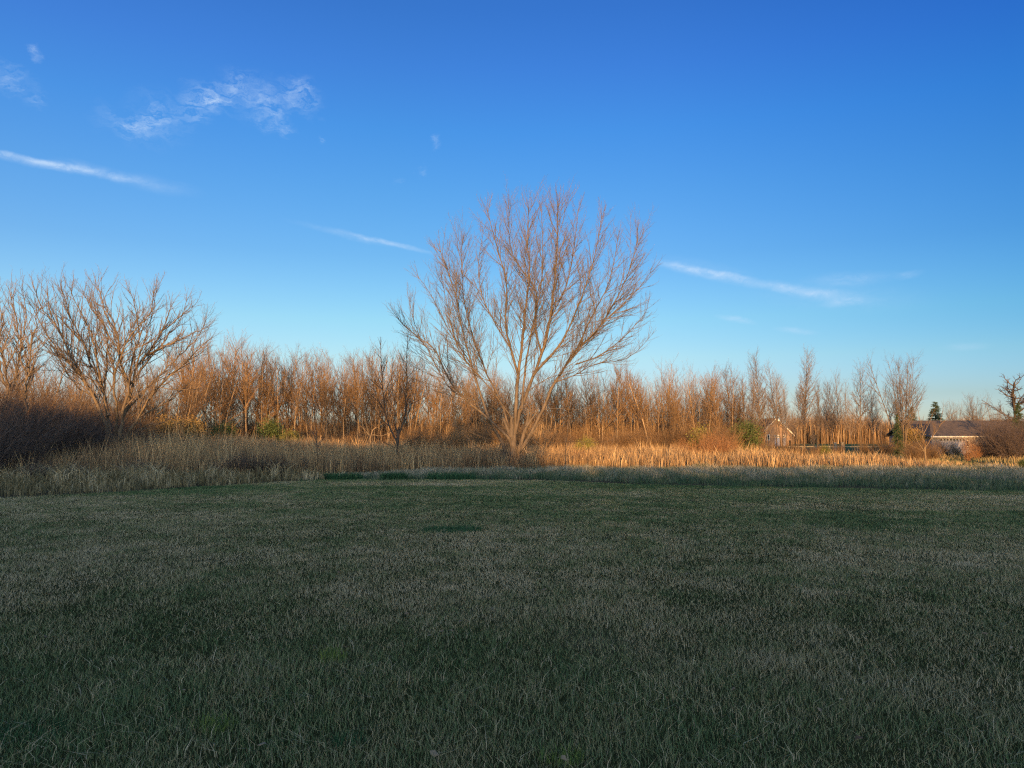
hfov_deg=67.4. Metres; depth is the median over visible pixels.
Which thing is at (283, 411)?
bare tree
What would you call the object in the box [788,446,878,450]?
rail fence
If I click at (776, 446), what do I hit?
shrub
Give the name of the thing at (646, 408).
bare tree
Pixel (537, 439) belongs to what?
shrub
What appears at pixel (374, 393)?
bare tree
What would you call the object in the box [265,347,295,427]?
bare tree
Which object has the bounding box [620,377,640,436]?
bare tree
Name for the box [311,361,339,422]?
bare tree
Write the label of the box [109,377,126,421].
bare tree
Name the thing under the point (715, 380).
bare tree
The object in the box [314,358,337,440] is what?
bare tree
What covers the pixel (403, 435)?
shrub
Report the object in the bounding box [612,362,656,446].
bare tree
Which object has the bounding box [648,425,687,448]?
shrub
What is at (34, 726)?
grass tuft
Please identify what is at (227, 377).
bare tree
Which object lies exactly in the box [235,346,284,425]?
bare tree
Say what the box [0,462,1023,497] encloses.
ground
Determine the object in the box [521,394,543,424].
bare tree
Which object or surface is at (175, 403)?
bare tree
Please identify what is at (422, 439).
shrub
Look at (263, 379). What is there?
bare tree
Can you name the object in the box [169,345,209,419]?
bare tree
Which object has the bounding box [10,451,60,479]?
shrub
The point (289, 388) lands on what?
bare tree
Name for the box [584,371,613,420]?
bare tree
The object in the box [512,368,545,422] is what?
bare tree
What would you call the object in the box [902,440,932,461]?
shrub
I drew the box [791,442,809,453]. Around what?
shrub
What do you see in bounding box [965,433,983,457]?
shrub
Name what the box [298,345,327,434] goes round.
bare tree
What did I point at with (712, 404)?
bare tree
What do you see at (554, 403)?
bare tree
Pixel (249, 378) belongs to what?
bare tree
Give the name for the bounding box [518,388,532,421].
bare tree
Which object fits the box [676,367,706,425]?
bare tree
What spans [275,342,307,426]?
bare tree
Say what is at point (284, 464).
shrub
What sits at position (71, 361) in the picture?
spreading tree
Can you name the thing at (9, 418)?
shrub
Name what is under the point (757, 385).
bare tree
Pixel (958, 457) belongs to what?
weed growth
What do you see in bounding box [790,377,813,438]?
bare tree
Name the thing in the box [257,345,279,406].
bare tree
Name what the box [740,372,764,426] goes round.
bare tree
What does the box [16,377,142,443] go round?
shrub
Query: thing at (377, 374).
bare tree
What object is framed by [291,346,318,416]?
bare tree
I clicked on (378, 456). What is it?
dry reeds
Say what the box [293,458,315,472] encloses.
shrub
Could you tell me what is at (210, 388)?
bare tree
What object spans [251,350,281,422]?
bare tree
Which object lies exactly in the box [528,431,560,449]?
shrub
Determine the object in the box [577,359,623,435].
bare tree
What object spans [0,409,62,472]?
shrub
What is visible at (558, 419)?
bare tree
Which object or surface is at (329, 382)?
bare tree
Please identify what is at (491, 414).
bare tree
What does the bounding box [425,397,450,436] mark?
young tree
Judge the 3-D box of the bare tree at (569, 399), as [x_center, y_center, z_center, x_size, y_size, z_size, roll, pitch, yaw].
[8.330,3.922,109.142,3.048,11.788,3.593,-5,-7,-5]
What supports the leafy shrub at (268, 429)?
on the ground at (703, 484)
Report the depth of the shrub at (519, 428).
88.42 m
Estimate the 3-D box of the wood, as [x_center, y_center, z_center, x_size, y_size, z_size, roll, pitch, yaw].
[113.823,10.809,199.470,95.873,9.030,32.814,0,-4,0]
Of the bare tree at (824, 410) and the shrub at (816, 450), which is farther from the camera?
the bare tree at (824, 410)
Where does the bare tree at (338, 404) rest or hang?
on the ground at (703, 484)
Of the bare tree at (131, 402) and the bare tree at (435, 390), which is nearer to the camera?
the bare tree at (131, 402)
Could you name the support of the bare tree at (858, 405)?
on the lawn at (850, 449)
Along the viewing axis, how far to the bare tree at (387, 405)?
107.23 m
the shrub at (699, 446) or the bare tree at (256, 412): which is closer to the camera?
the shrub at (699, 446)
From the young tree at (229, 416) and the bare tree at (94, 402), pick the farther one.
the young tree at (229, 416)
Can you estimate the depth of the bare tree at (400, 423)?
109.85 m
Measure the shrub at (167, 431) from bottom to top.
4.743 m
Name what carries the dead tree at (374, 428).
on the ground at (703, 484)
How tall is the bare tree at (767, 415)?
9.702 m
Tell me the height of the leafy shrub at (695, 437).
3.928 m
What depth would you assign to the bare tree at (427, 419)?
103.85 m
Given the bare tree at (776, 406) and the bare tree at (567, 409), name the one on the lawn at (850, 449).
the bare tree at (776, 406)
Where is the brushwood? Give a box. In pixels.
[2,395,770,450]
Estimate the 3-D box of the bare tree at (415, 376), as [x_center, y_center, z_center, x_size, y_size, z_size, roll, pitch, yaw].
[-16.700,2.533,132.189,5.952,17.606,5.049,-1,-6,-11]
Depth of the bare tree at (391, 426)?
104.77 m
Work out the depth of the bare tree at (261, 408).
104.84 m
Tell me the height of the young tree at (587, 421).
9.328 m
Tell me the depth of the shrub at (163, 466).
38.79 m
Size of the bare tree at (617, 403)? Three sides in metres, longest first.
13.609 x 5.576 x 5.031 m
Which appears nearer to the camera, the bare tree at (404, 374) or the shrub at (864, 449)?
the shrub at (864, 449)
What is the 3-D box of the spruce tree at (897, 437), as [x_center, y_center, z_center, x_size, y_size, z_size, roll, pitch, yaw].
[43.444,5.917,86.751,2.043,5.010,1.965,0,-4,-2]
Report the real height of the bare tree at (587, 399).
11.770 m
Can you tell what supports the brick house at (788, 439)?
on the lawn at (850, 449)
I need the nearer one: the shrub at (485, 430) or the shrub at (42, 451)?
the shrub at (42, 451)
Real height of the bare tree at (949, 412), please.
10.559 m
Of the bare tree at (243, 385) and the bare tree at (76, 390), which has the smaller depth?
the bare tree at (76, 390)
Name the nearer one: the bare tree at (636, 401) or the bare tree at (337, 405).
the bare tree at (636, 401)
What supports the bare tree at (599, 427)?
on the ground at (703, 484)
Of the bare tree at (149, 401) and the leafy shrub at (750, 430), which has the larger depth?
the bare tree at (149, 401)
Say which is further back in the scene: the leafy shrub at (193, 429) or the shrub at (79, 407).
the leafy shrub at (193, 429)
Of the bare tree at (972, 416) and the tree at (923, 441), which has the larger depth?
the bare tree at (972, 416)
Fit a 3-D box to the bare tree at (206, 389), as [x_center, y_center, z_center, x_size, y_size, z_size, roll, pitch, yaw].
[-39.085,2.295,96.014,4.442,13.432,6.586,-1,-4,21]
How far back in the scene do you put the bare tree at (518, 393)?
129.61 m
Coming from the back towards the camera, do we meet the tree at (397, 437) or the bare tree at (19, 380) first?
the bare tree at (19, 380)
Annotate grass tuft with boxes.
[0,709,69,746]
[184,709,238,734]
[318,643,348,662]
[323,471,363,479]
[328,728,369,749]
[379,471,409,479]
[419,524,481,532]
[425,471,479,479]
[536,739,587,767]
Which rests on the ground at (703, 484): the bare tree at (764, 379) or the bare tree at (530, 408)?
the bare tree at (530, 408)
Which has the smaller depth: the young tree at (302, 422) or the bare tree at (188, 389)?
the bare tree at (188, 389)
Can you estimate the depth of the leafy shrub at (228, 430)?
89.64 m
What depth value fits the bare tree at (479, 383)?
129.35 m
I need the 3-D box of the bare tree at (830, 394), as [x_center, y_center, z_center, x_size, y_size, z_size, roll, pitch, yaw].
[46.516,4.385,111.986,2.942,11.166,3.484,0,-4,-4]
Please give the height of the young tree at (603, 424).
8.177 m
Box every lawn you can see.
[0,479,1023,767]
[764,444,1015,461]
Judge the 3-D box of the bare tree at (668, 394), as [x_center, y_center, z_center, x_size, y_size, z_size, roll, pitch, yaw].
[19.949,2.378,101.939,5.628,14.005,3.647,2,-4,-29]
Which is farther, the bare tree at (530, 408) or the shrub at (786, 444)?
the bare tree at (530, 408)
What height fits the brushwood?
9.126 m
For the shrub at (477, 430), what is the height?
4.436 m
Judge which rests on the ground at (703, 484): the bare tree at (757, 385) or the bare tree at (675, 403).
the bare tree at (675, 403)
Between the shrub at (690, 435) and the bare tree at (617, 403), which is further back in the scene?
the bare tree at (617, 403)
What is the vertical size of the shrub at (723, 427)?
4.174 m
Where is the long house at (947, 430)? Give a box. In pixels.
[885,420,1023,453]
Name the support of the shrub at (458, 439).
on the ground at (703, 484)
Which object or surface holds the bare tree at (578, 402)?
on the ground at (703, 484)
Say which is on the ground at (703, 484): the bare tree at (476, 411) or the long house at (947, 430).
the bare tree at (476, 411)
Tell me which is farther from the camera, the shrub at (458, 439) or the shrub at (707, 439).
the shrub at (707, 439)
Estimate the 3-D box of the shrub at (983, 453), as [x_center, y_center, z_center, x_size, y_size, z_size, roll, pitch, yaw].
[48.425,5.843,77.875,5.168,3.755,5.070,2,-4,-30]
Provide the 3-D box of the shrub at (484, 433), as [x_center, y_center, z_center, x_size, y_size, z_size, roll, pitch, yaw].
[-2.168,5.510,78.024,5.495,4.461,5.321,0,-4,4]
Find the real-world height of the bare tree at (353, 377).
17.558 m
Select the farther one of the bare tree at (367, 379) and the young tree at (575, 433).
the bare tree at (367, 379)
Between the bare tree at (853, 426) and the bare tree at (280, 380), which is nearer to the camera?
the bare tree at (853, 426)
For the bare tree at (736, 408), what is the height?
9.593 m
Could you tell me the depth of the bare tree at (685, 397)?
116.97 m
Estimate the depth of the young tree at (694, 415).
107.64 m
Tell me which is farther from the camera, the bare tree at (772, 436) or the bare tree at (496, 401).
the bare tree at (496, 401)
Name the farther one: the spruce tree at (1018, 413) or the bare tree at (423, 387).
the bare tree at (423, 387)
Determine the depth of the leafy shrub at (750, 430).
83.33 m
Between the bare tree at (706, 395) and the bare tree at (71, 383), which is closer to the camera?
the bare tree at (71, 383)
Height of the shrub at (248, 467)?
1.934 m
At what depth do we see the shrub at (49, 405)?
61.12 m
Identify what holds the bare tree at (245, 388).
on the ground at (703, 484)
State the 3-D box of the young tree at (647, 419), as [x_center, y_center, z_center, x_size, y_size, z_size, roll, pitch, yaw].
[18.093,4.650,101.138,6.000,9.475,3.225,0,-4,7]
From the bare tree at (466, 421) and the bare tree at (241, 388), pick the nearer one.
the bare tree at (466, 421)
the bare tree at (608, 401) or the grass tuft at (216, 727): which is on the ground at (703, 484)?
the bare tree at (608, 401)
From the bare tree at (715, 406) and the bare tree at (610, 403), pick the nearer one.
the bare tree at (715, 406)
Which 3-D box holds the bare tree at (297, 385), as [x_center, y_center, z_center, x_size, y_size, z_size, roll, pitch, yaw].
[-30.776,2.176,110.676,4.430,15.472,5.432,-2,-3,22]
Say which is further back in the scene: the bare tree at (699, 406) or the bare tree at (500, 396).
the bare tree at (500, 396)
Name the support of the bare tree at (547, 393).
on the ground at (703, 484)
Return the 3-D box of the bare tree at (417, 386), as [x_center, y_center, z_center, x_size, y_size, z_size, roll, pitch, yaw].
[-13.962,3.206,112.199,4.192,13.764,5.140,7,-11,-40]
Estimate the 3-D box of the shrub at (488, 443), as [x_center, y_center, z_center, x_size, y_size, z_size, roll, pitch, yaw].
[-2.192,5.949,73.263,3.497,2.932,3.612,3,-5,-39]
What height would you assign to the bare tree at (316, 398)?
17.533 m
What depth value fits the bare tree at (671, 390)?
124.26 m
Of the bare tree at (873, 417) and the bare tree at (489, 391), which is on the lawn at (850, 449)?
the bare tree at (873, 417)
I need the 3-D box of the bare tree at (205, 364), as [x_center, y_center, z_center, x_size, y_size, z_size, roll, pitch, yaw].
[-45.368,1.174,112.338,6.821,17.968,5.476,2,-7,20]
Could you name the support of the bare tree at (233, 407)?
on the ground at (703, 484)
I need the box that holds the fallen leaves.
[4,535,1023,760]
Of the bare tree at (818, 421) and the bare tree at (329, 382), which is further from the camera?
the bare tree at (329, 382)
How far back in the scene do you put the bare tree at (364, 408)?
102.85 m
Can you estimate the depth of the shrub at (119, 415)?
77.98 m
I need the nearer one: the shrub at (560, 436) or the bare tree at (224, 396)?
the shrub at (560, 436)
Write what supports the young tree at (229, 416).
on the ground at (703, 484)
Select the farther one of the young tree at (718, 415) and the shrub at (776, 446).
the young tree at (718, 415)
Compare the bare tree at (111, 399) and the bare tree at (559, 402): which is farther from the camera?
the bare tree at (559, 402)
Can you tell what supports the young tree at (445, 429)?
on the ground at (703, 484)
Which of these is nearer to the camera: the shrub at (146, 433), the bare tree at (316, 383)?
the shrub at (146, 433)
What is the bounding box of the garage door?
[940,438,965,453]
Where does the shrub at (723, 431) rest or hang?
on the ground at (703, 484)
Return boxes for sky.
[0,0,1023,428]
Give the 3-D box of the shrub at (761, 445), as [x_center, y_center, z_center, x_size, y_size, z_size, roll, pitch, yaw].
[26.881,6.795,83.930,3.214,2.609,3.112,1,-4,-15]
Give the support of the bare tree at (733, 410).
on the ground at (703, 484)
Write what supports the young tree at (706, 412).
on the ground at (703, 484)
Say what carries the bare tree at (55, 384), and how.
on the ground at (703, 484)
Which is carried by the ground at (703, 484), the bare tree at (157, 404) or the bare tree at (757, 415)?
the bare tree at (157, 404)
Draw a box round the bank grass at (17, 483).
[0,458,348,496]
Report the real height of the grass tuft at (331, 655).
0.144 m
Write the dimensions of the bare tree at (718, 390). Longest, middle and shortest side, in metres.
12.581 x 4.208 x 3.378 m
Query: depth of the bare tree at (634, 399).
104.36 m
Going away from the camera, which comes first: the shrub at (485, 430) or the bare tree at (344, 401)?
the shrub at (485, 430)
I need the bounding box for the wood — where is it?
[785,409,1023,443]
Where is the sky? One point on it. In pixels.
(843, 180)
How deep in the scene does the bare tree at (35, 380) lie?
83.41 m
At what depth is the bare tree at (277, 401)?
106.23 m
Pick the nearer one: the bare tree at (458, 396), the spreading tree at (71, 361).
the spreading tree at (71, 361)
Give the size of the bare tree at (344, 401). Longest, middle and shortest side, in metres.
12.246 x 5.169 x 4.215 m
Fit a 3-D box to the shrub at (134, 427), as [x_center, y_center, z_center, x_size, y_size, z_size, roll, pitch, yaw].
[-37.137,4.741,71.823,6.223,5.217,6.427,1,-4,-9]
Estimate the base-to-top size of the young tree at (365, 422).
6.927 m
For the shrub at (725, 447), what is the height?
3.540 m
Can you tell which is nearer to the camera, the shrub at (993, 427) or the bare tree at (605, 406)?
the shrub at (993, 427)
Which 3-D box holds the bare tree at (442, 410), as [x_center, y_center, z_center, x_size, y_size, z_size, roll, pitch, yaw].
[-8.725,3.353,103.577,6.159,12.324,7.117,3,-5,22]
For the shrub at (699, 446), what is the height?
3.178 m
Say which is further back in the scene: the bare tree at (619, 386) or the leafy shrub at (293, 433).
the bare tree at (619, 386)
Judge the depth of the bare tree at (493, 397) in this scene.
119.57 m
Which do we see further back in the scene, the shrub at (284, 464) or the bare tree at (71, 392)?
the bare tree at (71, 392)
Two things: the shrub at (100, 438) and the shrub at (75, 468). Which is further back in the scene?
the shrub at (100, 438)
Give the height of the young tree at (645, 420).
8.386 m
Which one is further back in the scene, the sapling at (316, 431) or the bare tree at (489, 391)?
the bare tree at (489, 391)
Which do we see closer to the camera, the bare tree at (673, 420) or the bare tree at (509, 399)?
the bare tree at (673, 420)
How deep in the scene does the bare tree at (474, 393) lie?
114.35 m
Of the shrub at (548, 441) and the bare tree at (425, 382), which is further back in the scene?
the bare tree at (425, 382)
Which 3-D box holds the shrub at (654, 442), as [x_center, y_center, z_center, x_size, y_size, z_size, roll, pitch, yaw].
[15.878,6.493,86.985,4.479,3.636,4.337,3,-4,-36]
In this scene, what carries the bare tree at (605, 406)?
on the ground at (703, 484)
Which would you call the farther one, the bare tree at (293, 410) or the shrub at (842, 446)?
the bare tree at (293, 410)
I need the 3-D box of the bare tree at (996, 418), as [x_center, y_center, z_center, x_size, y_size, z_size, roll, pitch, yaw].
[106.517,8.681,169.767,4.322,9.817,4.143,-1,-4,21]
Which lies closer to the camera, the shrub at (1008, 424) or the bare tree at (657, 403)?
the shrub at (1008, 424)
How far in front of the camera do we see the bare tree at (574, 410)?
109.88 m
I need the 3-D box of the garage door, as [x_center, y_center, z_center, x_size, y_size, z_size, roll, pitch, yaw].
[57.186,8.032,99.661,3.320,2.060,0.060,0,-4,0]
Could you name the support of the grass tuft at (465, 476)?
on the lawn at (594, 633)
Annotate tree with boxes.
[0,269,59,428]
[0,357,42,407]
[2,361,30,407]
[17,263,220,452]
[17,347,56,408]
[31,372,62,404]
[32,366,68,401]
[33,373,54,411]
[36,353,59,396]
[37,343,88,404]
[46,361,91,415]
[58,356,97,405]
[58,378,82,403]
[60,368,112,407]
[62,366,82,403]
[77,384,121,418]
[87,377,108,414]
[95,372,119,412]
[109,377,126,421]
[116,373,146,421]
[126,367,151,417]
[126,367,167,427]
[134,384,151,424]
[140,369,170,422]
[140,376,165,429]
[143,376,171,425]
[144,361,163,413]
[150,368,175,411]
[153,339,197,416]
[156,336,203,411]
[156,386,174,417]
[159,381,187,422]
[162,375,196,421]
[164,345,209,415]
[167,354,213,423]
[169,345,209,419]
[171,333,214,421]
[176,348,207,418]
[180,356,226,430]
[189,336,219,401]
[189,344,218,428]
[197,333,241,430]
[201,345,262,437]
[201,356,242,424]
[202,334,241,426]
[202,365,247,428]
[203,344,243,421]
[203,346,243,425]
[209,358,219,424]
[215,328,252,424]
[216,341,250,421]
[222,395,238,428]
[223,397,244,435]
[227,338,266,434]
[230,342,265,432]
[233,343,263,435]
[233,354,254,410]
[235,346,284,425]
[236,348,271,428]
[240,340,273,429]
[247,342,278,430]
[249,358,295,422]
[249,362,288,431]
[250,366,291,426]
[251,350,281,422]
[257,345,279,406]
[257,359,287,420]
[259,352,294,425]
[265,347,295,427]
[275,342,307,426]
[275,343,310,433]
[276,366,298,435]
[280,406,305,433]
[281,357,318,430]
[287,395,313,436]
[289,376,306,430]
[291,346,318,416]
[292,348,313,439]
[293,359,320,423]
[294,357,347,419]
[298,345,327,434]
[298,396,317,434]
[300,349,329,423]
[311,350,342,422]
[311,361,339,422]
[311,394,334,437]
[313,343,348,438]
[313,401,327,440]
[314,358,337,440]
[316,364,343,431]
[319,357,361,436]
[323,350,381,430]
[323,364,352,431]
[331,356,352,411]
[332,352,351,423]
[333,365,359,439]
[334,368,353,429]
[340,346,376,434]
[340,348,370,435]
[343,354,369,424]
[344,349,404,433]
[346,364,368,439]
[347,374,388,444]
[353,411,396,442]
[356,326,432,461]
[356,343,384,419]
[356,349,387,427]
[361,407,374,436]
[362,341,410,422]
[362,363,391,426]
[364,344,395,437]
[367,349,408,436]
[367,398,381,438]
[368,380,403,446]
[370,349,411,439]
[377,353,413,429]
[384,174,661,466]
[385,351,424,433]
[387,338,422,391]
[387,356,414,426]
[389,350,414,407]
[394,357,433,429]
[400,372,428,429]
[401,357,423,415]
[403,352,428,406]
[410,368,427,428]
[411,361,433,409]
[413,358,441,419]
[419,361,452,424]
[423,373,452,433]
[425,370,476,438]
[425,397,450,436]
[426,367,447,426]
[428,392,456,435]
[433,379,454,419]
[439,368,477,429]
[442,362,462,421]
[442,377,463,435]
[443,359,465,409]
[443,377,473,438]
[447,373,477,441]
[454,390,472,429]
[459,377,491,431]
[461,371,504,429]
[462,375,485,429]
[463,362,490,409]
[463,367,486,424]
[467,367,485,420]
[474,378,497,427]
[478,384,500,431]
[479,369,499,419]
[483,375,500,414]
[484,357,502,416]
[485,377,507,416]
[491,367,521,421]
[493,377,513,424]
[493,394,503,428]
[494,371,515,406]
[496,376,513,426]
[496,384,511,423]
[499,398,522,426]
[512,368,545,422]
[512,376,526,415]
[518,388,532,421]
[519,375,538,438]
[520,370,540,421]
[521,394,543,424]
[529,371,546,407]
[530,366,551,428]
[531,383,548,428]
[534,369,571,436]
[540,372,558,424]
[541,374,576,435]
[545,373,565,436]
[549,377,577,425]
[551,363,577,443]
[552,369,565,431]
[557,367,583,425]
[558,377,578,437]
[566,378,594,432]
[568,372,599,441]
[568,396,589,440]
[570,359,611,420]
[570,385,586,423]
[572,407,594,439]
[576,391,600,439]
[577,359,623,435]
[581,395,601,439]
[583,363,622,444]
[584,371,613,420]
[589,376,599,424]
[594,398,627,433]
[598,403,610,441]
[599,385,613,426]
[603,358,641,437]
[603,369,621,427]
[604,362,635,423]
[604,379,621,417]
[606,355,625,413]
[609,365,628,417]
[612,360,639,433]
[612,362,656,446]
[614,379,635,430]
[619,376,656,426]
[620,371,656,418]
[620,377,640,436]
[624,370,650,426]
[625,370,644,432]
[630,375,655,433]
[632,397,664,440]
[635,398,660,439]
[640,393,664,440]
[641,378,666,426]
[648,355,683,442]
[648,366,679,432]
[648,380,666,436]
[656,364,698,428]
[659,401,679,444]
[660,364,685,427]
[660,372,704,443]
[665,397,678,435]
[666,366,696,425]
[669,382,684,430]
[676,361,724,435]
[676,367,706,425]
[680,392,696,424]
[681,370,697,413]
[681,395,703,431]
[687,371,728,424]
[696,376,723,427]
[698,376,718,424]
[699,396,712,426]
[700,361,728,407]
[700,377,729,431]
[701,370,726,429]
[707,367,728,425]
[710,364,751,424]
[715,391,724,434]
[716,359,739,416]
[722,387,739,423]
[725,373,743,423]
[727,380,751,427]
[727,388,745,426]
[729,374,751,427]
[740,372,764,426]
[745,349,772,440]
[748,400,765,430]
[751,379,775,450]
[759,357,796,450]
[764,368,790,452]
[769,417,779,451]
[776,380,794,447]
[780,418,786,445]
[785,405,800,453]
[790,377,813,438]
[791,348,820,453]
[807,376,827,446]
[810,381,836,442]
[810,421,815,447]
[821,378,840,450]
[822,393,842,447]
[828,367,854,452]
[840,389,856,451]
[843,357,877,450]
[863,349,928,455]
[864,383,883,448]
[872,393,886,447]
[891,414,905,456]
[897,405,956,460]
[927,402,943,419]
[944,397,963,419]
[962,394,991,419]
[979,373,1023,425]
[988,406,1002,419]
[1011,403,1023,435]
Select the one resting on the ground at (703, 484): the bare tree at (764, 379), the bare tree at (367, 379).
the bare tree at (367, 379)
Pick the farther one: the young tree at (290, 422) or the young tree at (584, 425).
the young tree at (290, 422)
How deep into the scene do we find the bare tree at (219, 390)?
104.71 m
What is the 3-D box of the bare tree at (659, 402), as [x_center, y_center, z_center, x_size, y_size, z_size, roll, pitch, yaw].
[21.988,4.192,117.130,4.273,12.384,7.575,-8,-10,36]
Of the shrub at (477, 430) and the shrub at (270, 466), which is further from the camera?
the shrub at (477, 430)
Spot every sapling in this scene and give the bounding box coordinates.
[308,404,327,458]
[535,419,613,464]
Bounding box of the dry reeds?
[0,419,1017,478]
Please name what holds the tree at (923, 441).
on the ground at (703, 484)
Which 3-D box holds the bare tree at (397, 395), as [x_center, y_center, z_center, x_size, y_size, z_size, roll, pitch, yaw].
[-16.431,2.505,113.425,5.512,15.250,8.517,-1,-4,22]
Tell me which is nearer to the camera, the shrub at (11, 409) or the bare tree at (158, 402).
the shrub at (11, 409)
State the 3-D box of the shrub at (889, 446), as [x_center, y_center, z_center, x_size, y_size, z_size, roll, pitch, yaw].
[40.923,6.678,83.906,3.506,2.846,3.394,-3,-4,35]
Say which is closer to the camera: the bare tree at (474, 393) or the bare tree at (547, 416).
the bare tree at (547, 416)
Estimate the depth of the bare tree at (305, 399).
124.80 m
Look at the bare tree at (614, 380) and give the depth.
129.31 m
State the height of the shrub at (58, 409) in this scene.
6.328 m
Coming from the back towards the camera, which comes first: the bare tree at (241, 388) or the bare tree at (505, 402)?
the bare tree at (241, 388)
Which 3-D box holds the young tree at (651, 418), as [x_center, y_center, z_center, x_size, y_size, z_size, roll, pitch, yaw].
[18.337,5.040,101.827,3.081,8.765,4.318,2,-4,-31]
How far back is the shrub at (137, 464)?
36.70 m
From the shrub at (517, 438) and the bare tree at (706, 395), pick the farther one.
the bare tree at (706, 395)
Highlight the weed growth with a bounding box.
[729,450,1023,465]
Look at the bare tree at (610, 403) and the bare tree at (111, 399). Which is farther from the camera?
the bare tree at (610, 403)
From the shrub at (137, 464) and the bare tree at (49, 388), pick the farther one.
the bare tree at (49, 388)
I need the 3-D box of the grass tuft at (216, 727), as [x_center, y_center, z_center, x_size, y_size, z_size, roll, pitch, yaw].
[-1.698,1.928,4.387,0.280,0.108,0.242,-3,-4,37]
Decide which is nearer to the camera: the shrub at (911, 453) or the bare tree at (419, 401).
the shrub at (911, 453)
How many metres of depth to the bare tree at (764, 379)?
103.65 m
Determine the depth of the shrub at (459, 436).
78.97 m
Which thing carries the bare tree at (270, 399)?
on the ground at (703, 484)
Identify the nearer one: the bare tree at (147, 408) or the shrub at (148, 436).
the shrub at (148, 436)
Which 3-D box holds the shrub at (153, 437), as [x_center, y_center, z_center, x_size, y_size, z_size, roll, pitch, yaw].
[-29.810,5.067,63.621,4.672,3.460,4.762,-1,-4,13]
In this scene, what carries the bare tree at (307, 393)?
on the ground at (703, 484)
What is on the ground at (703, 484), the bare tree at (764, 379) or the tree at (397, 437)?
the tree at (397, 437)
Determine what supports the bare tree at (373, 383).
on the ground at (703, 484)
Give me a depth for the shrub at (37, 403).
47.31 m
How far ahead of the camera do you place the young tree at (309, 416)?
118.19 m
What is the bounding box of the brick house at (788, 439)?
[760,418,794,445]
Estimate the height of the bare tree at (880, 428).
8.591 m
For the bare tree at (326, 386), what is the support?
on the ground at (703, 484)
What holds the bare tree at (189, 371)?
on the ground at (703, 484)
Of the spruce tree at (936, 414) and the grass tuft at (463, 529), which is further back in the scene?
the spruce tree at (936, 414)
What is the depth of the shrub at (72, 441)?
44.85 m
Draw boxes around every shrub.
[0,367,97,446]
[0,373,89,467]
[0,373,91,468]
[0,378,114,463]
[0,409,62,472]
[0,417,72,473]
[1,385,110,435]
[2,385,125,462]
[2,397,125,464]
[5,391,93,418]
[6,390,94,414]
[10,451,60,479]
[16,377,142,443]
[28,379,152,437]
[37,396,103,418]
[55,410,131,461]
[55,453,95,480]
[72,403,136,436]
[75,406,150,449]
[86,403,141,431]
[112,410,150,444]
[113,409,171,442]
[115,455,158,477]
[125,427,170,444]
[136,429,165,444]
[145,419,195,441]
[146,412,195,441]
[148,458,176,470]
[170,414,214,442]
[184,457,208,472]
[204,418,239,439]
[211,451,251,473]
[221,447,272,473]
[251,414,284,441]
[252,449,292,474]
[266,454,298,476]
[274,427,302,441]
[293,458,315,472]
[378,422,423,444]
[400,421,443,449]
[433,427,464,449]
[440,420,488,450]
[447,427,473,446]
[463,424,500,445]
[467,420,503,445]
[469,422,503,444]
[474,435,506,449]
[480,427,529,448]
[484,425,526,447]
[495,419,534,440]
[528,430,544,447]
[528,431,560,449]
[542,425,588,448]
[546,425,577,445]
[572,428,604,448]
[572,434,596,452]
[602,431,624,448]
[606,424,646,446]
[612,431,644,449]
[626,424,663,450]
[635,428,667,448]
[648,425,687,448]
[663,426,698,447]
[676,432,708,455]
[679,427,711,449]
[684,422,716,449]
[690,427,733,457]
[696,431,723,452]
[697,422,744,451]
[699,419,754,445]
[705,428,740,455]
[718,436,741,452]
[725,418,764,451]
[750,437,771,453]
[764,442,780,454]
[778,440,800,455]
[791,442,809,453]
[808,443,822,454]
[820,443,831,455]
[831,443,844,454]
[855,439,878,455]
[872,435,899,454]
[891,426,929,447]
[894,439,926,460]
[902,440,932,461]
[904,439,927,457]
[913,440,941,460]
[921,441,948,460]
[933,439,959,457]
[949,443,964,455]
[955,411,1021,459]
[957,426,996,458]
[960,437,977,460]
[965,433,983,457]
[966,411,1023,442]
[967,438,986,459]
[971,414,1023,460]
[974,412,1023,457]
[979,413,1023,457]
[1014,458,1023,467]
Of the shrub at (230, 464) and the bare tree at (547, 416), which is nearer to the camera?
the shrub at (230, 464)
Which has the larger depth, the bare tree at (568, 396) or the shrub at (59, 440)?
the bare tree at (568, 396)
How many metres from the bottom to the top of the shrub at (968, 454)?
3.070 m
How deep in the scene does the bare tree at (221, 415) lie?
99.60 m
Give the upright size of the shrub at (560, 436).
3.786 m
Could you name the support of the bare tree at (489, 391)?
on the ground at (703, 484)
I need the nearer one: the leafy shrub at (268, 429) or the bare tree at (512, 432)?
the bare tree at (512, 432)
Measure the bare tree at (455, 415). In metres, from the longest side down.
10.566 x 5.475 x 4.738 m
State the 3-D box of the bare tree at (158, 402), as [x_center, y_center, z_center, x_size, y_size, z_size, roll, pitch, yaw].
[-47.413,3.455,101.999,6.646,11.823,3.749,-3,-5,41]
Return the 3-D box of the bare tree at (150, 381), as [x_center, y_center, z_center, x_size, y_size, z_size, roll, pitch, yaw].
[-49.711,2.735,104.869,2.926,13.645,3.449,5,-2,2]
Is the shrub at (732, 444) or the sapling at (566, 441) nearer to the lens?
the sapling at (566, 441)

